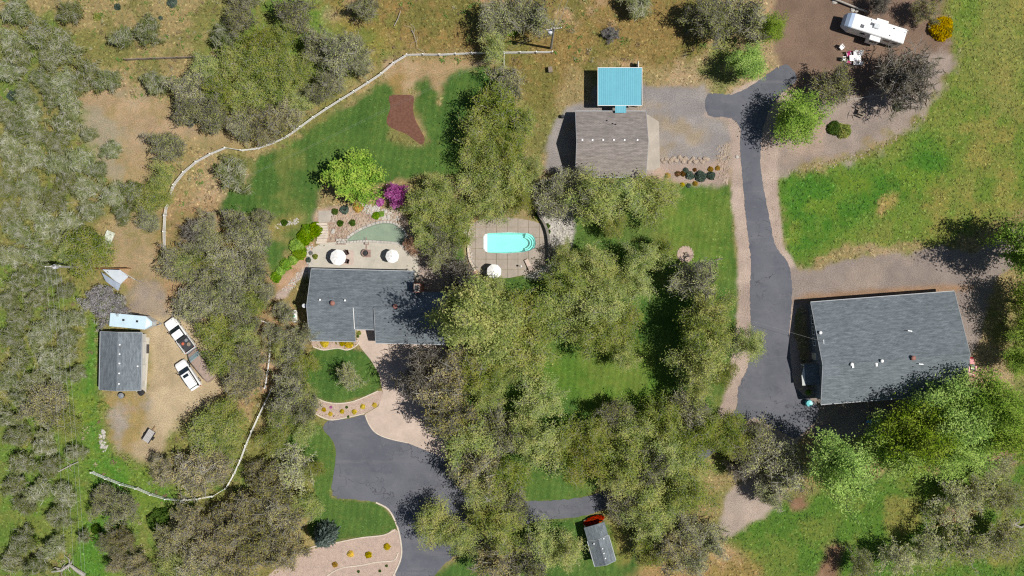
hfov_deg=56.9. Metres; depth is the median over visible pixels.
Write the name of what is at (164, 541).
oak tree
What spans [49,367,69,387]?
oak tree
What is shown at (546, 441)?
oak tree
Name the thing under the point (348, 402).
kerb
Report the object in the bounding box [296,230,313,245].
lime shrub
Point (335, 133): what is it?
power line
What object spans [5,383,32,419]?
oak tree
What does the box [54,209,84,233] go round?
oak tree
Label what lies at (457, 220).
oak tree
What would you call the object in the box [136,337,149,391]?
concrete strip
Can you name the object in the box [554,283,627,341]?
oak tree
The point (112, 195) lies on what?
oak tree
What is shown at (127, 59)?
wooden fence
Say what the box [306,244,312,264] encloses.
rubble
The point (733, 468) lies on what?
bare tree
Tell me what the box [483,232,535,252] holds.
swimming pool
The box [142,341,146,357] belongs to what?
garage door
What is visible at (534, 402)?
oak tree
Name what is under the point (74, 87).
oak tree
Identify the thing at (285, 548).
oak tree
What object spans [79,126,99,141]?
oak tree
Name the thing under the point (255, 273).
oak tree
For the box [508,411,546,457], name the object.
oak tree
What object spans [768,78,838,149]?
leafy tree
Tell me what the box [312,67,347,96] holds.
oak tree
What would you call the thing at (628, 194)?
oak tree
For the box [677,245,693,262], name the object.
fire ring
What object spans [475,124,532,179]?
oak tree
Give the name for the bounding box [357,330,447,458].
concrete apron
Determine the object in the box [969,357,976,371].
garden tractor
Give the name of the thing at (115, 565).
oak tree
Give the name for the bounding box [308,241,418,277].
patio
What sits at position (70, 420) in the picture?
power line
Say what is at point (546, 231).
retaining wall
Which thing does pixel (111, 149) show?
oak tree
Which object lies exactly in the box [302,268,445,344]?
house
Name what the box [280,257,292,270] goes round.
lime shrub
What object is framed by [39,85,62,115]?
oak tree
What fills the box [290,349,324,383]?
oak tree
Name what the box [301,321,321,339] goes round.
oak tree
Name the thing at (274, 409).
oak tree
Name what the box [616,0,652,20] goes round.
oak tree
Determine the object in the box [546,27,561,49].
power pole
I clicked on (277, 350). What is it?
oak tree
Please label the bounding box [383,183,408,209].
redbud tree
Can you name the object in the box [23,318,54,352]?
oak tree
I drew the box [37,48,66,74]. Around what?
oak tree
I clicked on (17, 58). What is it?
oak tree
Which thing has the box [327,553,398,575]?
kerb
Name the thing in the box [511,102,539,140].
oak tree
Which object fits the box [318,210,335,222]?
terrace
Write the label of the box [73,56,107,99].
oak tree
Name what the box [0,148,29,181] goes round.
oak tree
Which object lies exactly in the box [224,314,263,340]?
oak tree
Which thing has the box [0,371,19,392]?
oak tree
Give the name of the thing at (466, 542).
oak tree
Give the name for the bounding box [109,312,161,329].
cargo trailer
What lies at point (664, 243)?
oak tree
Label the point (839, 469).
leafy tree
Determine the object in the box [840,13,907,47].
camper trailer
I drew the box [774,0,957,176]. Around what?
gravel pad
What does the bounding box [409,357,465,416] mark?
oak tree
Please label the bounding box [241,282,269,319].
oak tree
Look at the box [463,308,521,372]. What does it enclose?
oak tree
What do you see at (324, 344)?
flower mound
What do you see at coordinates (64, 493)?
oak tree
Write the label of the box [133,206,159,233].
oak tree
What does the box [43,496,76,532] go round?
oak tree
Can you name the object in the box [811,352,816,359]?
door
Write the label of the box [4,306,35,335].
oak tree
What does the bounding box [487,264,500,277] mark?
parasol
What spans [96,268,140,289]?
lean to
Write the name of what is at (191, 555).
oak tree
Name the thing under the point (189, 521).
oak tree
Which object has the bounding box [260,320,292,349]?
oak tree
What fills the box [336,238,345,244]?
waterfall rocks
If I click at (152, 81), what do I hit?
oak tree
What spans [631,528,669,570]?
oak tree
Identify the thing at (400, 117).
mulch bed
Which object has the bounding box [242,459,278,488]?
oak tree
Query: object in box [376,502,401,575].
kerb
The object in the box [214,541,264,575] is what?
oak tree
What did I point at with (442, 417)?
oak tree
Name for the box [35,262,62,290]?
oak tree
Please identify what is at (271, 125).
oak tree
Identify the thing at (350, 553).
flower mound
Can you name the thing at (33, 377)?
oak tree
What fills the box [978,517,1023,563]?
bare tree
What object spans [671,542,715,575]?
oak tree
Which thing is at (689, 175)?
garden shrub
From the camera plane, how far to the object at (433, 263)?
136.30 m
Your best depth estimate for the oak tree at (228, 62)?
135.87 m
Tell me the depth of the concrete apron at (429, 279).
140.00 m
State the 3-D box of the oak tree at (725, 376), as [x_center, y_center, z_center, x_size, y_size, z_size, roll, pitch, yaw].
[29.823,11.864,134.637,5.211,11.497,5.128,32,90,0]
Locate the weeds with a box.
[0,0,951,575]
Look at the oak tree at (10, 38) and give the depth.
137.52 m
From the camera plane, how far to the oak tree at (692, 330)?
131.79 m
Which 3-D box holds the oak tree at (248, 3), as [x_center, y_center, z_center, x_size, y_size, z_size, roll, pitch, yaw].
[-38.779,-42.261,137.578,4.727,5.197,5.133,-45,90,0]
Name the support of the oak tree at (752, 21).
on the ground at (118, 116)
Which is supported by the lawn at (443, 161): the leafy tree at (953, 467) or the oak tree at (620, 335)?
the oak tree at (620, 335)
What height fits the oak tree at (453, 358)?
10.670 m
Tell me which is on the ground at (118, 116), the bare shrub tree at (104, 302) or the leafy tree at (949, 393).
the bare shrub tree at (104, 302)
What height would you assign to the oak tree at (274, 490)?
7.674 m
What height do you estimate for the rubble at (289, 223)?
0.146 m
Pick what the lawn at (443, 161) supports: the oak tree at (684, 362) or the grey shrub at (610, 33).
the oak tree at (684, 362)
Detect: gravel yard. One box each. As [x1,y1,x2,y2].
[124,308,225,461]
[790,227,1022,437]
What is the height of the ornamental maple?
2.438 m
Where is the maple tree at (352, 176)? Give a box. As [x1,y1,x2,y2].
[318,145,388,210]
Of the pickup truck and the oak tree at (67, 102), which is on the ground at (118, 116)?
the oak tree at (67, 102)
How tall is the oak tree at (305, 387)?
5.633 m
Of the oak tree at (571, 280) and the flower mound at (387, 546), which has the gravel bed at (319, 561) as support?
the flower mound at (387, 546)
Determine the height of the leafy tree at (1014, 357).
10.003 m
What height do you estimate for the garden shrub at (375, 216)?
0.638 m
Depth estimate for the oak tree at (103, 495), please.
136.75 m
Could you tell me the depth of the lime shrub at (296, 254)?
139.36 m
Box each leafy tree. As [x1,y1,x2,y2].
[721,38,771,81]
[761,9,788,46]
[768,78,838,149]
[797,424,893,529]
[847,407,929,487]
[864,392,964,483]
[899,364,1000,450]
[920,413,1000,488]
[946,365,1023,437]
[949,412,1016,475]
[963,378,1023,465]
[977,212,1023,279]
[999,341,1023,381]
[1004,307,1023,345]
[1008,280,1023,332]
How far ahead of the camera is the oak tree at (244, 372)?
136.11 m
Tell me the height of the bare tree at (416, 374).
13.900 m
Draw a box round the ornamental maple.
[402,236,419,257]
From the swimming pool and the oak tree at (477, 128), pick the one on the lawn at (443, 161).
the oak tree at (477, 128)
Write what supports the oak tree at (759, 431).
on the ground at (118, 116)
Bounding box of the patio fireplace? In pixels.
[361,238,370,256]
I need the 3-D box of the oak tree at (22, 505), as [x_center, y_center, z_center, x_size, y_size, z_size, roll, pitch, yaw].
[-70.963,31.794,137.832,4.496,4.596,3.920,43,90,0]
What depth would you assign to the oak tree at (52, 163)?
136.95 m
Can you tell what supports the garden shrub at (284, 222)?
on the lawn at (443, 161)
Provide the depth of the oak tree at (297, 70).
136.39 m
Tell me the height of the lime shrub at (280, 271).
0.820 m
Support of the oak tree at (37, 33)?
on the ground at (118, 116)
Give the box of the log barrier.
[836,0,868,12]
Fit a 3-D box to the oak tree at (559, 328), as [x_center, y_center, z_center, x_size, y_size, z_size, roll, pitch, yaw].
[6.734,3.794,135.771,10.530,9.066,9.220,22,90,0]
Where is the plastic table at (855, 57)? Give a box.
[849,55,860,60]
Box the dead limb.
[847,94,891,107]
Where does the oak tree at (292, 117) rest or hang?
on the ground at (118, 116)
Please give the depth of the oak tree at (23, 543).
137.75 m
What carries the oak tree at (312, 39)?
on the ground at (118, 116)
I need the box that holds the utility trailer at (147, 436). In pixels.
[141,427,155,443]
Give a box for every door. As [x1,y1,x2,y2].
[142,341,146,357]
[142,364,145,380]
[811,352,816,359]
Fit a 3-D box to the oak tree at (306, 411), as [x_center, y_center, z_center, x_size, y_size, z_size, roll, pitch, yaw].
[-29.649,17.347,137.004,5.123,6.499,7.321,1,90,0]
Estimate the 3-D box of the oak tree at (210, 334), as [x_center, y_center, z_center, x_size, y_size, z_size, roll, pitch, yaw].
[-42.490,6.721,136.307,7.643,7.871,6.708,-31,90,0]
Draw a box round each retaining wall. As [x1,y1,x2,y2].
[467,224,475,270]
[530,190,550,263]
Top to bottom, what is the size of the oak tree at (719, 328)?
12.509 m
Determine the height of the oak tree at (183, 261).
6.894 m
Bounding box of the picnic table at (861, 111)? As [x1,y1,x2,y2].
[856,107,865,117]
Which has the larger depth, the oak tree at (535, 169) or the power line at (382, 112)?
the oak tree at (535, 169)
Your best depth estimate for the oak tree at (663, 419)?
134.63 m
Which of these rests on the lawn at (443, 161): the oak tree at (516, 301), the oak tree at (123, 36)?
the oak tree at (516, 301)
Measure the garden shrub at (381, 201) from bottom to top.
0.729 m
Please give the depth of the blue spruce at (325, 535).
137.49 m
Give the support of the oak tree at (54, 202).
on the ground at (118, 116)
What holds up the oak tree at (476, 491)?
on the ground at (118, 116)
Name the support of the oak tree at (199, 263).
on the ground at (118, 116)
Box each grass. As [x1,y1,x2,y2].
[0,0,1023,575]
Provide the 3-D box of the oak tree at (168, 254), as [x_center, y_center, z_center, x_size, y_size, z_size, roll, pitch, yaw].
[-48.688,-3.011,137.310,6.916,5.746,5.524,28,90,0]
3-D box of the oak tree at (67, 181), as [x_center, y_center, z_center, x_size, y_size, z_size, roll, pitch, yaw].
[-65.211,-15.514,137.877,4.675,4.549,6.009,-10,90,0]
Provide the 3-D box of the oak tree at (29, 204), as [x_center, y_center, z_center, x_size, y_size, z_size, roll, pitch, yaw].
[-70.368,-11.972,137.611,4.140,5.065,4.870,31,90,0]
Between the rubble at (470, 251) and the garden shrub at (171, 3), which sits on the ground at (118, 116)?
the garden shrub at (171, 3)
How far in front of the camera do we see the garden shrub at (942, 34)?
138.98 m
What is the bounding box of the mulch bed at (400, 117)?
[387,95,424,143]
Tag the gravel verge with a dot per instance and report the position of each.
(743, 508)
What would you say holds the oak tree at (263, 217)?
on the lawn at (443, 161)
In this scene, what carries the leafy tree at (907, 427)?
on the gravel yard at (969, 279)
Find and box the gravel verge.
[705,77,815,536]
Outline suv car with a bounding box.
[175,359,201,390]
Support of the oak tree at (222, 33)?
on the ground at (118, 116)
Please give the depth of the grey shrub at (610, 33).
138.94 m
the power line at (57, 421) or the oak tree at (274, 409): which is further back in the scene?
the oak tree at (274, 409)
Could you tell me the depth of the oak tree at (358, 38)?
136.21 m
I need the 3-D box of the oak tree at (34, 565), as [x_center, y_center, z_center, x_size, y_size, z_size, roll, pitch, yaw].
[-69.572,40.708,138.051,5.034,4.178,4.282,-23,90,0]
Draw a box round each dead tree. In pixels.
[51,556,85,575]
[932,493,996,527]
[1005,515,1023,527]
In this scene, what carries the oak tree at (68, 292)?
on the ground at (118, 116)
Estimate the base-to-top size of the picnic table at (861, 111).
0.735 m
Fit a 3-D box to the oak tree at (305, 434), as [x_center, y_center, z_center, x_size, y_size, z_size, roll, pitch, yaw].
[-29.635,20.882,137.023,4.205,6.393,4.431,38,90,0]
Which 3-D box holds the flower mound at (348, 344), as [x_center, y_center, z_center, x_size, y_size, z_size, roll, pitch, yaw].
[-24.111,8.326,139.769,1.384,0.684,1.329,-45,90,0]
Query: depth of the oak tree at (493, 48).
135.26 m
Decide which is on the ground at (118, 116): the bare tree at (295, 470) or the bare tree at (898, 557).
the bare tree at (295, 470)
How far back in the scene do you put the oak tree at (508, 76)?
135.83 m
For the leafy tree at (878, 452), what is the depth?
130.11 m
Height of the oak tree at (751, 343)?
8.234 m
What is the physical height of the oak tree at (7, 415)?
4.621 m
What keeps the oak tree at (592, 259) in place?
on the lawn at (443, 161)
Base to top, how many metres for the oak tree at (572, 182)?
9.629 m
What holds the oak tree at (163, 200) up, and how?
on the ground at (118, 116)
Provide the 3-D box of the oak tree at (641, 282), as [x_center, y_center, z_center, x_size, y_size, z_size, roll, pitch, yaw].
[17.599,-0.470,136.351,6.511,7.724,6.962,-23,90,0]
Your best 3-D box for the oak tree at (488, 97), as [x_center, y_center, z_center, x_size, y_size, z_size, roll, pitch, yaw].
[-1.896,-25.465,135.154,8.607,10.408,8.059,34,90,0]
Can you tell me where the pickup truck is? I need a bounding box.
[164,317,196,353]
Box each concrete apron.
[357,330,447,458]
[414,244,451,299]
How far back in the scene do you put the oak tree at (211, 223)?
136.57 m
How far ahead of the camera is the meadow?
140.00 m
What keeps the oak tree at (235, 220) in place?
on the lawn at (443, 161)
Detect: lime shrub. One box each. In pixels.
[270,271,281,282]
[276,266,285,275]
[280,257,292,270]
[288,237,304,250]
[288,255,297,264]
[292,247,306,260]
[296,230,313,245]
[301,223,312,234]
[309,221,322,237]
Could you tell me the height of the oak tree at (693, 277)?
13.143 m
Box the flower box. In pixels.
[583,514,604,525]
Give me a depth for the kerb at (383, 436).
139.90 m
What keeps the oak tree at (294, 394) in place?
on the ground at (118, 116)
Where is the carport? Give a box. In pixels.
[597,61,641,112]
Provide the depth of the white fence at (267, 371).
139.49 m
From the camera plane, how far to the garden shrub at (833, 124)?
139.37 m
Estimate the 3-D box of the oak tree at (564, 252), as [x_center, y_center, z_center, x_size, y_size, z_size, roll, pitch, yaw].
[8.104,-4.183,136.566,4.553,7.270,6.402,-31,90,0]
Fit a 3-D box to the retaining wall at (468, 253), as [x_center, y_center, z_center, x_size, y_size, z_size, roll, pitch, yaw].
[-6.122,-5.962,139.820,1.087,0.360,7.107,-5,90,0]
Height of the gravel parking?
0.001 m
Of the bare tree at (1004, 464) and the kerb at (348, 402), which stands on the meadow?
the bare tree at (1004, 464)
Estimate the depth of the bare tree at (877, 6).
137.00 m
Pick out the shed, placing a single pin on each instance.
(600, 543)
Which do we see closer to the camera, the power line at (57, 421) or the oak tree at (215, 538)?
the power line at (57, 421)
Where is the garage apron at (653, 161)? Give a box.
[647,115,659,169]
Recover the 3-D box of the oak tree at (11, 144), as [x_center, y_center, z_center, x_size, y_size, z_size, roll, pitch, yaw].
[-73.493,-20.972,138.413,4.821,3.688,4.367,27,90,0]
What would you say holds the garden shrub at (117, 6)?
on the ground at (118, 116)
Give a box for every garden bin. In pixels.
[118,393,124,398]
[138,390,144,395]
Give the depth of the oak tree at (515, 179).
134.64 m
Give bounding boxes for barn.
[800,291,969,404]
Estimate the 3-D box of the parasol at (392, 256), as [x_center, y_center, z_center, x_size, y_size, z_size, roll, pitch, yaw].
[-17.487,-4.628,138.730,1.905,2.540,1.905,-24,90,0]
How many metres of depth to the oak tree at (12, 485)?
137.57 m
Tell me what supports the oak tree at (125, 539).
on the ground at (118, 116)
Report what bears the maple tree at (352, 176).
on the lawn at (443, 161)
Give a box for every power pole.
[45,264,84,268]
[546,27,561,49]
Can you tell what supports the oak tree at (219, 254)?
on the ground at (118, 116)
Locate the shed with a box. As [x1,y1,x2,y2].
[584,520,615,566]
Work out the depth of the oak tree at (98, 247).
137.09 m
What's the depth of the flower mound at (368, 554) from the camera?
139.74 m
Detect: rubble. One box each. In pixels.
[99,429,107,451]
[276,218,298,228]
[282,261,312,291]
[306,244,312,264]
[325,208,411,240]
[360,203,398,220]
[464,231,473,265]
[534,183,550,223]
[548,198,572,276]
[716,142,730,184]
[769,174,778,246]
[787,113,926,174]
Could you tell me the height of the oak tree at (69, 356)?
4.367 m
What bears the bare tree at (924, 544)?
on the meadow
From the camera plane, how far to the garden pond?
140.69 m
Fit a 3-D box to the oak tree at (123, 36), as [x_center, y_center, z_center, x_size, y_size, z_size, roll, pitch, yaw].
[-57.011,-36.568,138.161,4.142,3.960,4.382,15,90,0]
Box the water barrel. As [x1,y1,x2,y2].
[805,400,812,406]
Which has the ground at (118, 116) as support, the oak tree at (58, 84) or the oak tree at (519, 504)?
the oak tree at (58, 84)
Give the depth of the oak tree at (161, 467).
136.75 m
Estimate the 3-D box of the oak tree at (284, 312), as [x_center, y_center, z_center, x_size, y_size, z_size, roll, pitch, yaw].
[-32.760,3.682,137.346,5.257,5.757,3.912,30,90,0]
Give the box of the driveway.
[323,64,817,575]
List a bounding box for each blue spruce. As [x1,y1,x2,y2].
[182,115,195,127]
[312,518,340,547]
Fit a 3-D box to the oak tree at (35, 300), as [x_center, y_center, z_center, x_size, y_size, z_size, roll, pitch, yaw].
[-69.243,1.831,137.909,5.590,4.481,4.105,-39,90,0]
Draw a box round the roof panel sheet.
[105,230,114,244]
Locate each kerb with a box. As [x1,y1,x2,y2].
[309,529,394,547]
[313,340,359,349]
[316,413,364,419]
[318,391,377,403]
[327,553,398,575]
[365,414,407,442]
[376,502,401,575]
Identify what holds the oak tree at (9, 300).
on the ground at (118, 116)
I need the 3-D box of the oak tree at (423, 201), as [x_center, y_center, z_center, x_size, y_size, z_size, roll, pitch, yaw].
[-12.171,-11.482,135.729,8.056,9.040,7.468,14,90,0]
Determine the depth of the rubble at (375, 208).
139.88 m
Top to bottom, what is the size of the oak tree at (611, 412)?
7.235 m
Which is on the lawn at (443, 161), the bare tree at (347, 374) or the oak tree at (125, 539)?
the bare tree at (347, 374)
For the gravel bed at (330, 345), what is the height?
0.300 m
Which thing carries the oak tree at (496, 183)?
on the ground at (118, 116)
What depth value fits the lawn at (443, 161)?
140.00 m
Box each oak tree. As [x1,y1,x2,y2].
[0,0,36,27]
[0,26,33,51]
[0,40,39,77]
[0,60,22,83]
[0,98,24,124]
[0,132,23,154]
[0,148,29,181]
[0,174,23,199]
[0,197,27,226]
[0,245,26,271]
[0,286,21,312]
[0,327,27,352]
[0,347,32,376]
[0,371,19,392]
[0,400,23,427]
[0,474,27,497]
[0,547,23,575]
[1,264,41,296]
[1,420,33,449]
[2,218,33,245]
[3,109,30,140]
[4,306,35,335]
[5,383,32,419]
[6,450,38,475]
[8,522,38,556]
[9,492,40,516]
[10,78,39,105]
[11,380,70,432]
[12,170,49,195]
[17,189,44,220]
[18,14,53,51]
[19,101,45,128]
[19,140,55,172]
[19,366,49,390]
[20,230,54,265]
[21,122,51,146]
[21,477,52,505]
[21,551,56,575]
[22,286,59,312]
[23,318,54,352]
[27,66,51,91]
[29,210,64,245]
[30,428,58,459]
[33,345,62,373]
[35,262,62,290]
[36,454,65,480]
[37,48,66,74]
[37,533,66,562]
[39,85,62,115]
[39,188,68,212]
[40,303,71,332]
[41,130,72,157]
[41,152,72,177]
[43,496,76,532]
[45,25,87,65]
[45,109,87,141]
[48,65,78,97]
[48,404,84,444]
[49,222,70,248]
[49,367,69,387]
[51,480,79,509]
[52,91,84,120]
[52,163,77,198]
[54,0,85,26]
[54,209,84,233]
[54,279,76,300]
[54,323,81,346]
[55,242,83,265]
[55,344,78,368]
[59,222,118,281]
[63,444,89,461]
[64,70,82,91]
[64,309,87,326]
[64,363,86,384]
[65,145,95,176]
[70,174,105,203]
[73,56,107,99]
[76,198,105,222]
[76,526,89,543]
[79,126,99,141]
[83,159,107,179]
[84,233,115,262]
[85,481,119,522]
[91,65,124,93]
[92,532,121,556]
[98,138,123,158]
[98,179,124,207]
[103,551,128,572]
[104,491,140,531]
[106,24,135,50]
[107,525,137,556]
[110,200,134,227]
[118,179,146,211]
[120,552,155,575]
[125,178,174,219]
[131,11,166,47]
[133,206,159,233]
[138,67,171,95]
[142,130,188,163]
[144,181,177,208]
[147,158,176,194]
[147,453,176,486]
[150,519,190,563]
[153,243,194,284]
[153,552,187,575]
[160,67,212,113]
[164,447,225,502]
[166,499,205,542]
[169,89,209,127]
[169,280,213,328]
[172,249,202,286]
[173,531,222,575]
[174,251,221,289]
[175,231,217,263]
[180,398,241,459]
[186,309,235,354]
[187,280,233,319]
[188,46,233,80]
[188,204,219,235]
[190,244,236,282]
[190,510,244,574]
[193,89,228,135]
[196,446,236,489]
[198,231,250,283]
[198,337,251,382]
[199,63,248,113]
[205,390,248,434]
[207,21,241,50]
[209,429,246,459]
[209,503,238,540]
[212,153,254,195]
[212,497,264,553]
[213,41,256,86]
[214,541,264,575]
[215,269,246,298]
[217,282,254,322]
[218,367,265,407]
[219,205,261,246]
[222,101,263,146]
[223,1,259,37]
[223,76,273,117]
[223,358,266,391]
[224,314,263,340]
[225,221,272,257]
[225,250,274,297]
[228,480,278,521]
[228,503,286,568]
[229,315,262,354]
[230,0,264,11]
[230,24,283,63]
[231,334,273,369]
[235,44,284,85]
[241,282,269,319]
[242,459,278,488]
[243,102,291,140]
[243,248,270,270]
[244,457,296,518]
[250,126,278,146]
[250,207,275,232]
[251,424,288,461]
[254,280,277,308]
[255,71,296,107]
[256,527,314,573]
[259,492,312,543]
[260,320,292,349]
[263,18,300,55]
[264,385,308,428]
[265,409,301,444]
[266,299,299,328]
[268,355,306,393]
[269,90,307,132]
[269,371,315,414]
[271,0,317,36]
[271,337,298,365]
[276,47,316,89]
[276,324,311,364]
[283,83,316,116]
[289,487,328,526]
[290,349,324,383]
[291,385,323,430]
[291,419,323,448]
[297,68,337,108]
[299,382,319,403]
[300,24,326,69]
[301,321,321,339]
[302,459,326,486]
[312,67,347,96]
[319,28,368,79]
[341,29,366,58]
[347,0,380,23]
[347,44,375,82]
[399,184,455,232]
[407,218,442,254]
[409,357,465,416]
[411,492,465,549]
[418,171,458,215]
[419,269,527,364]
[419,385,488,444]
[424,223,462,258]
[433,194,480,237]
[434,344,483,388]
[436,402,502,474]
[441,522,483,561]
[445,446,508,502]
[450,161,507,213]
[451,103,508,155]
[452,224,476,249]
[455,132,501,187]
[455,339,511,395]
[459,470,510,511]
[462,498,503,537]
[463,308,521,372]
[466,532,522,575]
[467,79,526,141]
[467,372,512,419]
[470,188,508,226]
[473,500,532,559]
[475,0,524,42]
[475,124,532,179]
[476,28,507,67]
[479,271,514,308]
[480,398,529,456]
[482,154,540,214]
[482,454,535,505]
[483,63,528,107]
[487,358,519,389]
[490,486,529,529]
[493,283,552,349]
[494,306,561,385]
[498,0,563,40]
[499,531,551,575]
[504,186,537,221]
[505,405,540,436]
[507,283,568,328]
[508,369,569,420]
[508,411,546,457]
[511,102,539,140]
[511,416,577,478]
[517,153,546,183]
[520,512,559,571]
[525,288,587,346]
[528,165,574,221]
[537,253,593,314]
[543,410,596,473]
[543,524,592,573]
[548,161,600,216]
[551,235,586,272]
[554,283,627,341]
[558,162,625,231]
[558,432,611,494]
[563,308,625,366]
[566,238,620,291]
[577,402,623,458]
[588,251,636,302]
[588,268,628,303]
[592,459,628,498]
[594,310,642,357]
[595,395,637,441]
[596,433,656,494]
[597,292,645,349]
[598,171,657,226]
[599,211,629,241]
[604,488,638,525]
[607,335,645,372]
[607,453,641,494]
[609,476,658,527]
[613,264,658,309]
[613,393,672,448]
[615,503,675,549]
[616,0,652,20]
[618,236,677,278]
[623,168,684,234]
[624,440,684,490]
[629,389,687,453]
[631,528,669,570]
[633,473,693,540]
[644,417,702,476]
[647,236,675,262]
[648,524,701,575]
[654,504,706,546]
[658,381,718,431]
[659,336,730,402]
[661,173,684,206]
[663,471,724,518]
[664,253,722,308]
[665,441,717,499]
[667,413,739,458]
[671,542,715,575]
[673,302,732,359]
[675,0,722,41]
[675,364,716,414]
[680,0,743,49]
[689,280,743,330]
[690,323,732,377]
[690,519,732,562]
[701,406,749,457]
[703,302,740,346]
[708,0,779,48]
[708,356,739,391]
[721,411,777,476]
[721,428,755,461]
[726,322,767,366]
[732,434,814,503]
[752,473,788,513]
[808,53,855,108]
[909,0,944,26]
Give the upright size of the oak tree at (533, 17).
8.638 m
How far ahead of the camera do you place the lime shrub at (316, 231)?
139.34 m
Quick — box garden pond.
[345,221,408,246]
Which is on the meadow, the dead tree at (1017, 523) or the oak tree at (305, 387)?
the dead tree at (1017, 523)
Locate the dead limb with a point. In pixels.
(869, 96)
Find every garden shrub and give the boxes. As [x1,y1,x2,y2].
[6,90,16,100]
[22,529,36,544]
[90,523,100,533]
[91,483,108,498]
[93,13,100,20]
[97,401,107,411]
[114,3,120,9]
[147,507,175,534]
[166,0,176,8]
[281,219,287,225]
[331,208,337,214]
[337,220,343,226]
[339,205,348,214]
[349,219,355,225]
[353,203,362,212]
[372,212,379,219]
[376,198,384,206]
[505,24,517,35]
[685,171,694,179]
[694,170,706,181]
[707,172,714,179]
[827,120,840,135]
[837,123,850,138]
[928,16,953,41]
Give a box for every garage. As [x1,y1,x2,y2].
[99,331,146,390]
[575,111,648,177]
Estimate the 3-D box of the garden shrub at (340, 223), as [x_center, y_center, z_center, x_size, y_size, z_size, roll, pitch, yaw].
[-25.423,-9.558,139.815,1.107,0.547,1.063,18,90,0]
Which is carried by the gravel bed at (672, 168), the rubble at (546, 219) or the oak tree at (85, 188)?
the rubble at (546, 219)
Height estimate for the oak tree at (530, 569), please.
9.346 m
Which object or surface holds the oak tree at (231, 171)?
on the ground at (118, 116)
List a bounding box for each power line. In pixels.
[45,268,64,555]
[50,270,73,565]
[55,269,81,572]
[59,29,545,263]
[60,272,84,563]
[65,29,550,261]
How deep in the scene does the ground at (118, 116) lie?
140.00 m
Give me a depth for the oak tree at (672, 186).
136.71 m
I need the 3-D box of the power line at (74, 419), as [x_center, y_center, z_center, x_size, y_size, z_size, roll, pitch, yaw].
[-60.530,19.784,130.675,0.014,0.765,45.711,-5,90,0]
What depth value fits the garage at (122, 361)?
136.97 m
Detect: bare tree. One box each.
[176,216,214,249]
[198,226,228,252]
[263,439,317,500]
[334,360,367,393]
[387,341,453,403]
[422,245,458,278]
[438,254,483,297]
[724,451,758,485]
[839,543,879,575]
[866,0,893,17]
[869,38,945,120]
[874,535,922,575]
[908,516,950,575]
[917,478,983,530]
[931,513,997,574]
[955,472,1003,520]
[976,452,1022,484]
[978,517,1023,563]
[986,473,1023,518]
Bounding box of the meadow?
[721,0,1023,575]
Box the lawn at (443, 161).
[221,65,739,575]
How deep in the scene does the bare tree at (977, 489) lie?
135.70 m
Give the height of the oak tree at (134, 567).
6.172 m
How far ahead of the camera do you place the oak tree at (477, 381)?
134.51 m
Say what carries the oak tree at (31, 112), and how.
on the ground at (118, 116)
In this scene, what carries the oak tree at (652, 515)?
on the ground at (118, 116)
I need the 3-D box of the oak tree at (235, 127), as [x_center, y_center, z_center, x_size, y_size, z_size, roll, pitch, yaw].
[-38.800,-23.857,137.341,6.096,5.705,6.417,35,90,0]
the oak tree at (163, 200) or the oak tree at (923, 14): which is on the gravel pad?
the oak tree at (923, 14)
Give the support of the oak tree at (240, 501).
on the ground at (118, 116)
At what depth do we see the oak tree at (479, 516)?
135.08 m
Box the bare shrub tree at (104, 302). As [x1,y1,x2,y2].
[73,284,131,331]
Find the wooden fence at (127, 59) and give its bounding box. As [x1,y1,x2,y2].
[124,55,218,60]
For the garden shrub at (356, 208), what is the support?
on the gravel bed at (672, 168)
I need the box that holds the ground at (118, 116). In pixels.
[0,0,1023,575]
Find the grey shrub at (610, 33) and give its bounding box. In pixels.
[600,27,620,44]
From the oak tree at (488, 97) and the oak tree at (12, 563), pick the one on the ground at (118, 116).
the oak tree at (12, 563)
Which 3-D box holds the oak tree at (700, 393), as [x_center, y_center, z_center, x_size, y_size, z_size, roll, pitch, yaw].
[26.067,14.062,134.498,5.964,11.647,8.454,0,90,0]
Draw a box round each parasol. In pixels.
[330,249,345,264]
[386,250,398,262]
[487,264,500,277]
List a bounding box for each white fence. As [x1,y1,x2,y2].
[90,388,272,501]
[162,51,552,286]
[252,318,270,388]
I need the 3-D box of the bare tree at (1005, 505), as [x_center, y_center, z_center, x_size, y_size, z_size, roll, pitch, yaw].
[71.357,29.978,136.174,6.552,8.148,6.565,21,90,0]
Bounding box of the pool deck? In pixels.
[469,217,547,277]
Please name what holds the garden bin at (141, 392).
on the gravel yard at (169, 398)
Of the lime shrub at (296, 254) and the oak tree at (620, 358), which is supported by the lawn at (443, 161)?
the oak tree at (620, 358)
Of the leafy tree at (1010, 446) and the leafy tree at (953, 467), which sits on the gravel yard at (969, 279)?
the leafy tree at (1010, 446)
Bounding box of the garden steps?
[316,223,328,243]
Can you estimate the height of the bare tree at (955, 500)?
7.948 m
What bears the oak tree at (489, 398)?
on the lawn at (443, 161)
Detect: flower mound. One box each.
[320,341,328,347]
[345,342,352,347]
[347,550,353,556]
[365,551,371,557]
[384,543,390,549]
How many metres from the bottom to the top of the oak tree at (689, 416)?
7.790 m
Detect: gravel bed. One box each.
[269,529,400,575]
[310,340,357,348]
[311,391,382,418]
[314,160,730,279]
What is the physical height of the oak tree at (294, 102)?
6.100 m
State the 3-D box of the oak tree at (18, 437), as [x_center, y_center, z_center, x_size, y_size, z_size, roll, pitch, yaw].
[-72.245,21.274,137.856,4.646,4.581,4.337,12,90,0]
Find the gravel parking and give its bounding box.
[545,83,732,174]
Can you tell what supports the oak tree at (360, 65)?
on the ground at (118, 116)
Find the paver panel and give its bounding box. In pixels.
[341,250,353,264]
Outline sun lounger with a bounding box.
[524,259,532,270]

